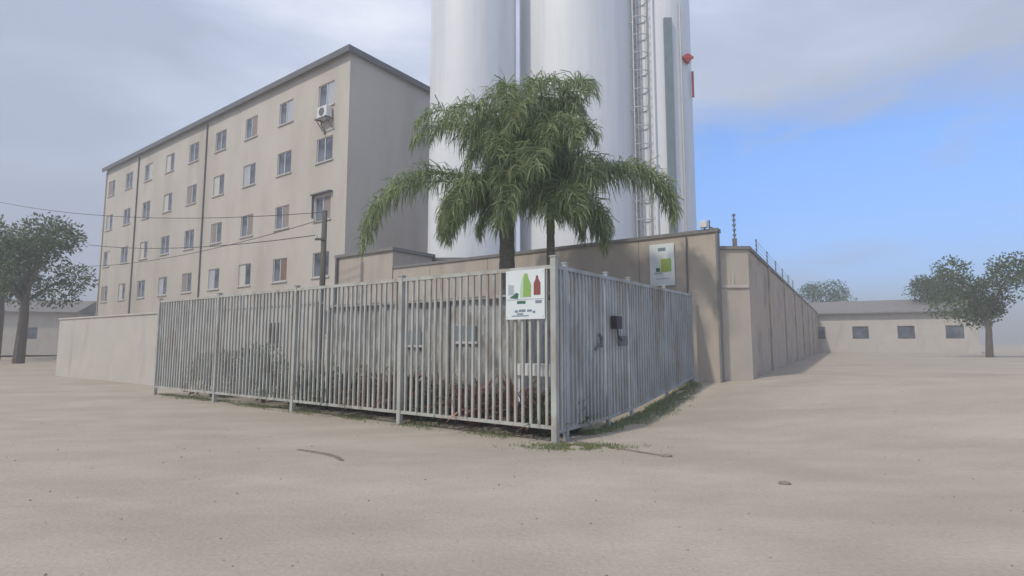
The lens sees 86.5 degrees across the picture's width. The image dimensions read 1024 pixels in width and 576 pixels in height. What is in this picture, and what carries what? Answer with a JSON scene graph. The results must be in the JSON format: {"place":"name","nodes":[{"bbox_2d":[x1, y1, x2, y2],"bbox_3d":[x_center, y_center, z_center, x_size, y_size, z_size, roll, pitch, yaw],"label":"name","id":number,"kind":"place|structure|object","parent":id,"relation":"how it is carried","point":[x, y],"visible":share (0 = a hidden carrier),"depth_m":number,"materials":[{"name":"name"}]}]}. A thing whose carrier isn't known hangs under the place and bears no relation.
{"place":"outdoors","nodes":[
{"label":"outdoors","id":0,"kind":"place"},
{"bbox_2d":[1,299,96,354],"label":"house","id":1,"kind":"structure","parent":0,"point":[43,330],"depth_m":47.81,"materials":[{"name":"beige paint"}]},
{"bbox_2d":[27,328,37,338],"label":"window","id":2,"kind":"structure","parent":1,"relation":"in","point":[32,332],"depth_m":47.58,"materials":[{"name":"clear glass"}]},
{"bbox_2d":[0,343,1023,575],"bbox_3d":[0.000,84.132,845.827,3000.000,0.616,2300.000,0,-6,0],"label":"ground","id":3,"kind":"structure","parent":0,"point":[298,510],"depth_m":5.75,"materials":[{"name":"beige sand"}]},
{"bbox_2d":[0,220,53,359],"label":"tree","id":4,"kind":"object","parent":3,"relation":"on","point":[3,301],"visible":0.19,"depth_m":36.44,"materials":[{"name":"green plant"}]},
{"bbox_2d":[0,212,98,363],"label":"tree","id":5,"kind":"object","parent":3,"relation":"on","point":[21,289],"visible":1,"depth_m":29.89,"materials":[{"name":"green plant"}]},
{"bbox_2d":[55,301,322,397],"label":"pale wall","id":6,"kind":"structure","parent":3,"relation":"on","point":[118,348],"depth_m":20.14,"materials":[{"name":"concrete"}]},
{"bbox_2d":[183,350,239,397],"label":"bush","id":7,"kind":"object","parent":3,"relation":"on","point":[223,396],"visible":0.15,"depth_m":14.80,"materials":[{"name":"green plant"}]},
{"bbox_2d":[96,44,429,358],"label":"apartment building","id":8,"kind":"structure","parent":3,"relation":"on","point":[330,133],"depth_m":32.17,"materials":[{"name":"beige paint"}]},
{"bbox_2d":[99,286,107,302],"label":"window","id":9,"kind":"structure","parent":8,"relation":"in","point":[104,289],"depth_m":46.38,"materials":[{"name":"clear glass"}]},
{"bbox_2d":[102,251,109,267],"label":"window","id":10,"kind":"structure","parent":8,"relation":"in","point":[107,254],"depth_m":46.66,"materials":[{"name":"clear glass"}]},
{"bbox_2d":[104,214,112,231],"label":"window","id":11,"kind":"structure","parent":8,"relation":"in","point":[109,218],"depth_m":46.97,"materials":[{"name":"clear glass"}]},
{"bbox_2d":[107,180,114,197],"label":"window","id":12,"kind":"structure","parent":8,"relation":"in","point":[112,184],"depth_m":47.30,"materials":[{"name":"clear glass"}]},
{"bbox_2d":[116,283,124,300],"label":"window","id":13,"kind":"structure","parent":8,"relation":"in","point":[121,286],"depth_m":44.15,"materials":[{"name":"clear glass"}]},
{"bbox_2d":[119,246,127,263],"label":"window","id":14,"kind":"structure","parent":8,"relation":"in","point":[124,250],"depth_m":44.43,"materials":[{"name":"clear glass"}]},
{"bbox_2d":[122,208,130,225],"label":"window","id":15,"kind":"structure","parent":8,"relation":"in","point":[127,212],"depth_m":44.76,"materials":[{"name":"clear glass"}]},
{"bbox_2d":[124,172,132,190],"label":"window","id":16,"kind":"structure","parent":8,"relation":"in","point":[129,176],"depth_m":45.03,"materials":[{"name":"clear glass"}]},
{"bbox_2d":[135,280,144,298],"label":"window","id":17,"kind":"structure","parent":8,"relation":"in","point":[141,284],"depth_m":41.92,"materials":[{"name":"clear glass"}]},
{"bbox_2d":[138,241,147,259],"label":"window","id":18,"kind":"structure","parent":8,"relation":"in","point":[143,253],"depth_m":42.19,"materials":[{"name":"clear glass"}]},
{"bbox_2d":[140,201,149,219],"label":"window","id":19,"kind":"structure","parent":8,"relation":"in","point":[146,208],"depth_m":42.50,"materials":[{"name":"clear glass"}]},
{"bbox_2d":[143,163,152,182],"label":"window","id":20,"kind":"structure","parent":8,"relation":"in","point":[148,177],"depth_m":42.78,"materials":[{"name":"white glass"}]},
{"bbox_2d":[156,277,166,296],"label":"window","id":21,"kind":"structure","parent":8,"relation":"in","point":[162,281],"depth_m":39.67,"materials":[{"name":"grey glass"}]},
{"bbox_2d":[159,236,169,255],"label":"window","id":22,"kind":"structure","parent":8,"relation":"in","point":[165,240],"depth_m":39.96,"materials":[{"name":"grey glass"}]},
{"bbox_2d":[161,193,171,213],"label":"window","id":23,"kind":"structure","parent":8,"relation":"in","point":[168,198],"depth_m":40.27,"materials":[{"name":"white glass"}]},
{"bbox_2d":[164,153,174,173],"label":"window","id":24,"kind":"structure","parent":8,"relation":"in","point":[170,159],"depth_m":40.56,"materials":[{"name":"white glass"}]},
{"bbox_2d":[180,273,191,293],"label":"window","id":25,"kind":"structure","parent":8,"relation":"in","point":[186,286],"depth_m":37.42,"materials":[{"name":"grey glass"}]},
{"bbox_2d":[182,229,193,250],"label":"window","id":26,"kind":"structure","parent":8,"relation":"in","point":[189,236],"depth_m":37.73,"materials":[{"name":"grey glass"}]},
{"bbox_2d":[185,184,196,205],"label":"window","id":27,"kind":"structure","parent":8,"relation":"in","point":[191,200],"depth_m":38.03,"materials":[{"name":"grey glass"}]},
{"bbox_2d":[187,142,198,164],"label":"window","id":28,"kind":"structure","parent":8,"relation":"in","point":[194,152],"depth_m":38.32,"materials":[{"name":"grey glass"}]},
{"bbox_2d":[206,268,218,290],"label":"window","id":29,"kind":"structure","parent":8,"relation":"in","point":[214,273],"depth_m":35.19,"materials":[{"name":"grey glass"}]},
{"bbox_2d":[209,222,221,244],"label":"window","id":30,"kind":"structure","parent":8,"relation":"in","point":[216,228],"depth_m":35.48,"materials":[{"name":"grey glass"}]},
{"bbox_2d":[211,174,223,197],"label":"window","id":31,"kind":"structure","parent":8,"relation":"in","point":[219,181],"depth_m":35.80,"materials":[{"name":"white glass"}]},
{"bbox_2d":[214,129,226,153],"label":"window","id":32,"kind":"structure","parent":8,"relation":"in","point":[221,137],"depth_m":36.09,"materials":[{"name":"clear glass"}]},
{"bbox_2d":[236,263,250,287],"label":"window","id":33,"kind":"structure","parent":8,"relation":"in","point":[245,269],"depth_m":32.96,"materials":[{"name":"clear glass"}]},
{"bbox_2d":[238,214,252,238],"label":"window","id":34,"kind":"structure","parent":8,"relation":"in","point":[247,222],"depth_m":33.25,"materials":[{"name":"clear glass"}]},
{"bbox_2d":[241,163,255,187],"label":"window","id":35,"kind":"structure","parent":8,"relation":"in","point":[249,171],"depth_m":33.55,"materials":[{"name":"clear glass"}]},
{"bbox_2d":[243,115,257,141],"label":"window","id":36,"kind":"structure","parent":8,"relation":"in","point":[251,130],"depth_m":33.83,"materials":[{"name":"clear glass"}]},
{"bbox_2d":[270,258,286,283],"bbox_3d":[-13.077,-0.977,30.673,1.560,1.390,0.190,-4,-7,36],"label":"window","id":37,"kind":"structure","parent":8,"relation":"in","point":[280,265],"depth_m":30.72,"materials":[{"name":"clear glass"}]},
{"bbox_2d":[273,205,288,231],"bbox_3d":[-13.077,-3.982,30.968,1.560,1.390,0.190,-4,-7,36],"label":"window","id":38,"kind":"structure","parent":8,"relation":"in","point":[282,221],"depth_m":31.01,"materials":[{"name":"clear glass"}]},
{"bbox_2d":[275,150,291,177],"bbox_3d":[-13.077,-7.147,31.278,1.560,1.390,0.190,-4,-7,36],"label":"window","id":39,"kind":"structure","parent":8,"relation":"in","point":[284,160],"depth_m":31.32,"materials":[{"name":"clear glass"}]},
{"bbox_2d":[277,99,293,126],"bbox_3d":[-13.077,-10.153,31.573,1.560,1.390,0.190,-4,-7,36],"label":"window","id":40,"kind":"structure","parent":8,"relation":"in","point":[286,114],"depth_m":31.59,"materials":[{"name":"clear glass"}]},
{"bbox_2d":[310,251,328,278],"bbox_3d":[-9.987,-1.196,28.435,1.560,1.390,0.190,-4,-7,36],"label":"window","id":41,"kind":"structure","parent":8,"relation":"in","point":[316,265],"depth_m":28.66,"materials":[{"name":"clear glass"}]},
{"bbox_2d":[313,194,330,222],"bbox_3d":[-9.987,-4.202,28.729,1.560,1.390,0.190,-4,-7,36],"label":"window","id":42,"kind":"structure","parent":8,"relation":"in","point":[323,202],"depth_m":28.83,"materials":[{"name":"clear glass"}]},
{"bbox_2d":[314,135,332,164],"bbox_3d":[-9.987,-7.367,29.040,1.560,1.390,0.190,-4,-7,36],"label":"window","id":43,"kind":"structure","parent":8,"relation":"in","point":[325,145],"depth_m":29.09,"materials":[{"name":"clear glass"}]},
{"bbox_2d":[316,80,334,110],"bbox_3d":[-9.987,-10.372,29.334,1.560,1.390,0.190,-4,-7,36],"label":"window","id":44,"kind":"structure","parent":8,"relation":"in","point":[326,96],"depth_m":29.36,"materials":[{"name":"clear glass"}]},
{"bbox_2d":[325,310,326,336],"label":"window","id":45,"kind":"structure","parent":8,"relation":"in","point":[326,310],"depth_m":27.86,"materials":[{"name":"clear glass"}]},
{"bbox_2d":[238,341,288,401],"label":"bush","id":46,"kind":"object","parent":3,"relation":"on","point":[262,400],"visible":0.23,"depth_m":13.38,"materials":[{"name":"green plant"}]},
{"bbox_2d":[245,356,316,405],"bbox_3d":[-5.228,2.152,12.847,1.979,1.263,2.452,-2,-6,22],"label":"leafy plant","id":47,"kind":"object","parent":3,"relation":"on","point":[283,385],"visible":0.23,"depth_m":12.61,"materials":[{"name":"green plant"}]},
{"bbox_2d":[280,359,342,406],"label":"leafy plant","id":48,"kind":"object","parent":3,"relation":"on","point":[310,405],"visible":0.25,"depth_m":12.49,"materials":[{"name":"green plant"}]},
{"bbox_2d":[276,354,351,409],"bbox_3d":[-4.157,2.056,12.207,2.475,1.330,2.283,0,-6,0],"label":"leafy plant","id":49,"kind":"object","parent":3,"relation":"on","point":[320,407],"visible":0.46,"depth_m":11.88,"materials":[{"name":"green plant"}]},
{"bbox_2d":[297,449,343,460],"bbox_3d":[-2.520,2.226,7.262,1.111,0.026,0.195,-5,-7,40],"label":"stick","id":50,"kind":"object","parent":3,"relation":"on","point":[339,458],"visible":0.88,"depth_m":7.28,"materials":[{"name":"brown wood"}]},
{"bbox_2d":[315,210,327,371],"bbox_3d":[-7.170,0.160,20.274,0.420,6.200,0.245,0,-6,0],"label":"utility pole","id":51,"kind":"object","parent":3,"relation":"on","point":[323,238],"visible":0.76,"depth_m":20.34,"materials":[{"name":"brown wood"}]},
{"bbox_2d":[0,202,321,217],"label":"service cable","id":52,"kind":"object","parent":51,"relation":"attached to","point":[150,217],"visible":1,"depth_m":25.30,"materials":[{"name":"rubber"}]},
{"bbox_2d":[68,219,321,266],"bbox_3d":[-17.589,-1.753,27.378,25.008,0.594,0.025,-4,-7,33],"label":"service cable","id":53,"kind":"object","parent":51,"relation":"attached to","point":[205,250],"visible":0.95,"depth_m":24.82,"materials":[{"name":"rubber"}]},
{"bbox_2d":[92,235,314,248],"bbox_3d":[-16.665,-2.320,26.912,22.690,1.965,0.033,-4,-7,34],"label":"service cable","id":54,"kind":"object","parent":51,"relation":"attached to","point":[209,246],"visible":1,"depth_m":24.82,"materials":[{"name":"rubber"}]},
{"bbox_2d":[302,352,376,411],"bbox_3d":[-3.566,1.989,11.584,2.420,1.342,2.327,-3,-6,26],"label":"leafy plant","id":55,"kind":"object","parent":3,"relation":"on","point":[347,409],"visible":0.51,"depth_m":11.49,"materials":[{"name":"green plant"}]},
{"bbox_2d":[153,255,559,443],"bbox_3d":[-4.716,1.383,11.802,13.111,3.050,0.114,-4,-7,34],"label":"steel fence","id":56,"kind":"object","parent":3,"relation":"on","point":[218,301],"visible":0.98,"depth_m":10.69,"materials":[{"name":"grey metal"}]},
{"bbox_2d":[506,268,544,319],"bbox_3d":[0.204,0.103,8.478,0.720,0.770,0.030,-4,-7,34],"label":"sign board","id":57,"kind":"object","parent":56,"relation":"attached to","point":[525,294],"visible":1,"depth_m":8.46,"materials":[{"name":"metal"}]},
{"bbox_2d":[159,393,562,444],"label":"grass","id":58,"kind":"structure","parent":3,"relation":"on","point":[504,436],"depth_m":10.86,"materials":[{"name":"green plant"}]},
{"bbox_2d":[346,371,391,413],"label":"red plant","id":59,"kind":"object","parent":3,"relation":"on","point":[369,412],"visible":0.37,"depth_m":11.28,"materials":[{"name":"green plant"}]},
{"bbox_2d":[341,360,408,396],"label":"leafy plant","id":60,"kind":"object","parent":3,"relation":"on","point":[370,377],"visible":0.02,"depth_m":11.74,"materials":[{"name":"green plant"}]},
{"bbox_2d":[334,359,420,415],"bbox_3d":[-2.777,2.000,11.063,2.209,1.218,2.295,-5,-7,40],"label":"red plant","id":61,"kind":"object","parent":3,"relation":"on","point":[379,412],"visible":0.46,"depth_m":10.93,"materials":[{"name":"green plant"}]},
{"bbox_2d":[334,247,434,306],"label":"annex building","id":62,"kind":"structure","parent":3,"relation":"on","point":[376,264],"depth_m":21.23,"materials":[{"name":"beige paint"}]},
{"bbox_2d":[354,369,426,413],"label":"red plant","id":63,"kind":"object","parent":3,"relation":"on","point":[408,385],"visible":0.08,"depth_m":10.80,"materials":[{"name":"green plant"}]},
{"bbox_2d":[365,362,443,401],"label":"leafy plant","id":64,"kind":"object","parent":3,"relation":"on","point":[408,378],"visible":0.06,"depth_m":11.08,"materials":[{"name":"green plant"}]},
{"bbox_2d":[385,377,426,418],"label":"red plant","id":65,"kind":"object","parent":3,"relation":"on","point":[405,416],"visible":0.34,"depth_m":10.61,"materials":[{"name":"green plant"}]},
{"bbox_2d":[386,385,448,420],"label":"leafy plant","id":66,"kind":"object","parent":3,"relation":"on","point":[420,418],"visible":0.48,"depth_m":10.25,"materials":[{"name":"green plant"}]},
{"bbox_2d":[326,292,550,395],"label":"corrugated shed","id":67,"kind":"structure","parent":3,"relation":"on","point":[534,338],"depth_m":11.51,"materials":[{"name":"metal"}]},
{"bbox_2d":[397,331,421,346],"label":"window","id":68,"kind":"structure","parent":67,"relation":"in","point":[409,332],"depth_m":12.08,"materials":[{"name":"glass"}]},
{"bbox_2d":[456,326,477,343],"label":"window","id":69,"kind":"structure","parent":67,"relation":"in","point":[457,327],"depth_m":11.28,"materials":[{"name":"glass"}]},
{"bbox_2d":[399,370,481,421],"bbox_3d":[-1.315,2.006,10.225,1.763,1.042,2.065,0,-6,0],"label":"leafy plant","id":70,"kind":"object","parent":3,"relation":"on","point":[437,407],"visible":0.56,"depth_m":10.11,"materials":[{"name":"green plant"}]},
{"bbox_2d":[419,375,470,419],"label":"red plant","id":71,"kind":"object","parent":3,"relation":"on","point":[443,388],"visible":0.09,"depth_m":10.76,"materials":[{"name":"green plant"}]},
{"bbox_2d":[432,258,457,261],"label":"yard wall","id":72,"kind":"structure","parent":3,"relation":"on","point":[436,259],"depth_m":22.17,"materials":[{"name":"concrete"}]},
{"bbox_2d":[420,384,475,423],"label":"red plant","id":73,"kind":"object","parent":3,"relation":"on","point":[459,421],"visible":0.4,"depth_m":9.93,"materials":[{"name":"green plant"}]},
{"bbox_2d":[436,367,503,411],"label":"leafy plant","id":74,"kind":"object","parent":3,"relation":"on","point":[463,385],"visible":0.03,"depth_m":10.33,"materials":[{"name":"green plant"}]},
{"bbox_2d":[428,0,515,257],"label":"silo","id":75,"kind":"object","parent":3,"relation":"on","point":[473,46],"visible":0.41,"depth_m":24.46,"materials":[{"name":"paint"}]},
{"bbox_2d":[431,368,517,425],"bbox_3d":[-0.575,1.924,9.735,1.977,1.110,2.065,0,-6,0],"label":"red plant","id":76,"kind":"object","parent":3,"relation":"on","point":[471,423],"visible":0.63,"depth_m":9.55,"materials":[{"name":"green plant"}]},
{"bbox_2d":[353,69,595,297],"bbox_3d":[-0.897,-1.190,13.175,5.925,7.965,4.621,0,-6,0],"label":"palm tree","id":77,"kind":"object","parent":3,"relation":"on","point":[458,198],"visible":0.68,"depth_m":12.36,"materials":[{"name":"green plant"}]},
{"bbox_2d":[468,380,513,426],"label":"red plant","id":78,"kind":"object","parent":3,"relation":"on","point":[496,408],"visible":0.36,"depth_m":9.57,"materials":[{"name":"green plant"}]},
{"bbox_2d":[455,372,550,428],"bbox_3d":[0.074,1.905,9.534,2.113,1.109,2.320,0,-6,0],"label":"red plant","id":79,"kind":"object","parent":3,"relation":"on","point":[511,395],"visible":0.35,"depth_m":9.24,"materials":[{"name":"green plant"}]},
{"bbox_2d":[6,380,1023,575],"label":"pebbles","id":80,"kind":"object","parent":3,"relation":"on","point":[45,574],"visible":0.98,"depth_m":5.93,"materials":[{"name":"stone"}]},
{"bbox_2d":[494,389,549,432],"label":"red plant","id":81,"kind":"object","parent":3,"relation":"on","point":[527,430],"visible":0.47,"depth_m":8.92,"materials":[{"name":"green plant"}]},
{"bbox_2d":[495,377,549,420],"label":"leafy plant","id":82,"kind":"object","parent":3,"relation":"on","point":[543,397],"visible":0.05,"depth_m":9.76,"materials":[{"name":"green plant"}]},
{"bbox_2d":[517,363,562,433],"bbox_3d":[0.464,1.835,9.080,0.840,1.120,0.305,-4,-7,34],"label":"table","id":83,"kind":"object","parent":3,"relation":"on","point":[527,374],"visible":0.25,"depth_m":9.16,"materials":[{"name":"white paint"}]},
{"bbox_2d":[510,389,587,436],"bbox_3d":[0.549,1.954,8.712,1.536,0.852,1.460,0,-6,0],"label":"leafy plant","id":84,"kind":"object","parent":3,"relation":"on","point":[544,432],"visible":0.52,"depth_m":8.61,"materials":[{"name":"green plant"}]},
{"bbox_2d":[392,228,724,382],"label":"compound wall","id":85,"kind":"structure","parent":3,"relation":"on","point":[697,263],"depth_m":14.45,"materials":[{"name":"beige concrete"}]},
{"bbox_2d":[649,243,674,285],"bbox_3d":[3.906,-0.601,14.166,0.660,1.100,0.030,-4,-7,36],"label":"sign board","id":86,"kind":"object","parent":85,"relation":"attached to","point":[662,266],"visible":0.86,"depth_m":14.15,"materials":[{"name":"metal"}]},
{"bbox_2d":[699,220,718,229],"bbox_3d":[4.912,-1.556,13.567,0.438,0.296,0.160,-4,-7,36],"label":"security light","id":87,"kind":"object","parent":85,"relation":"attached to","point":[704,224],"visible":1,"depth_m":13.60,"materials":[{"name":"white paint"}]},
{"bbox_2d":[455,70,683,296],"bbox_3d":[1.108,-1.061,12.873,5.012,7.604,4.298,4,-7,-34],"label":"palm tree","id":88,"kind":"object","parent":3,"relation":"on","point":[597,221],"visible":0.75,"depth_m":11.95,"materials":[{"name":"green plant"}]},
{"bbox_2d":[549,393,603,432],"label":"leafy plant","id":89,"kind":"object","parent":3,"relation":"on","point":[577,430],"visible":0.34,"depth_m":8.75,"materials":[{"name":"green plant"}]},
{"bbox_2d":[484,440,671,451],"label":"grass","id":90,"kind":"structure","parent":3,"relation":"on","point":[560,445],"depth_m":7.76,"materials":[{"name":"green plant"}]},
{"bbox_2d":[520,0,652,250],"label":"silo","id":91,"kind":"object","parent":3,"relation":"on","point":[595,39],"visible":0.49,"depth_m":25.14,"materials":[{"name":"paint"}]},
{"bbox_2d":[575,441,660,455],"bbox_3d":[1.475,2.260,7.641,0.080,0.032,1.485,6,-8,-45],"label":"kerb edge","id":92,"kind":"object","parent":3,"relation":"on","point":[627,450],"visible":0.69,"depth_m":7.45,"materials":[{"name":"grey concrete"}]},
{"bbox_2d":[558,262,694,440],"bbox_3d":[2.604,1.338,10.723,0.202,3.030,6.364,-4,-7,36],"label":"steel fence","id":93,"kind":"object","parent":3,"relation":"on","point":[638,337],"visible":0.94,"depth_m":9.79,"materials":[{"name":"metal"}]},
{"bbox_2d":[581,381,701,434],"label":"grass","id":94,"kind":"structure","parent":3,"relation":"on","point":[646,412],"depth_m":10.52,"materials":[{"name":"green plant"}]},
{"bbox_2d":[633,0,696,236],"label":"silo","id":95,"kind":"object","parent":3,"relation":"on","point":[671,79],"visible":0.41,"depth_m":26.04,"materials":[{"name":"paint"}]},
{"bbox_2d":[720,246,818,380],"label":"roadside wall","id":96,"kind":"structure","parent":3,"relation":"on","point":[769,314],"depth_m":14.76,"materials":[{"name":"beige concrete"}]},
{"bbox_2d":[732,214,736,245],"bbox_3d":[5.650,-1.468,13.829,0.100,0.860,0.090,0,-6,0],"label":"electric fence rod","id":97,"kind":"object","parent":96,"relation":"on","point":[734,241],"visible":0.94,"depth_m":13.80,"materials":[{"name":"paint"}]},
{"bbox_3d":[8.020,-0.936,17.104,0.060,0.440,0.060,0,-6,0],"label":"electric fence rod","id":98,"kind":"object","parent":96,"relation":"on","visible":0},
{"bbox_2d":[757,242,791,282],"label":"fence wires","id":99,"kind":"object","parent":98,"relation":"attached to","point":[771,261],"visible":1,"depth_m":18.00,"materials":[{"name":"grey metal"}]},
{"bbox_2d":[778,480,790,484],"bbox_3d":[2.884,2.062,5.748,0.128,0.055,0.089,0,-6,0],"label":"stone","id":100,"kind":"object","parent":3,"relation":"on","point":[784,482],"visible":0.85,"depth_m":5.72,"materials":[{"name":"grey stone"}]},
{"bbox_2d":[797,279,857,301],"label":"tree","id":101,"kind":"object","parent":3,"relation":"on","point":[819,293],"visible":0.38,"depth_m":57.87,"materials":[{"name":"green plant"}]},
{"bbox_2d":[808,298,980,353],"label":"house","id":102,"kind":"structure","parent":3,"relation":"on","point":[893,326],"depth_m":42.97,"materials":[{"name":"beige concrete"}]},
{"bbox_2d":[818,327,825,338],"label":"window","id":103,"kind":"structure","parent":102,"relation":"in","point":[821,330],"depth_m":45.06,"materials":[{"name":"grey glass"}]},
{"bbox_2d":[852,326,868,338],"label":"window","id":104,"kind":"structure","parent":102,"relation":"in","point":[859,332],"depth_m":43.79,"materials":[{"name":"grey glass"}]},
{"bbox_2d":[897,326,914,338],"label":"window","id":105,"kind":"structure","parent":102,"relation":"in","point":[904,332],"depth_m":42.38,"materials":[{"name":"grey glass"}]},
{"bbox_2d":[945,325,963,338],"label":"window","id":106,"kind":"structure","parent":102,"relation":"in","point":[952,331],"depth_m":40.99,"materials":[{"name":"grey glass"}]},
{"bbox_2d":[902,268,973,303],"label":"tree","id":107,"kind":"object","parent":3,"relation":"on","point":[927,288],"visible":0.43,"depth_m":43.65,"materials":[{"name":"green plant"}]},
{"bbox_2d":[923,251,1023,356],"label":"tree","id":108,"kind":"object","parent":3,"relation":"on","point":[981,301],"visible":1,"depth_m":31.02,"materials":[{"name":"green plant"}]},
{"bbox_2d":[0,0,1023,319],"label":"sky","id":109,"kind":"structure","parent":0,"point":[864,144],"materials":[{"name":"blue"}]},
{"bbox_2d":[979,320,1023,342],"bbox_3d":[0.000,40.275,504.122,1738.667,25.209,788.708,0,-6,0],"label":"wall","id":110,"kind":"structure","parent":0,"point":[1007,331],"depth_m":402.93,"materials":[{"name":"white paint"}]}
]}

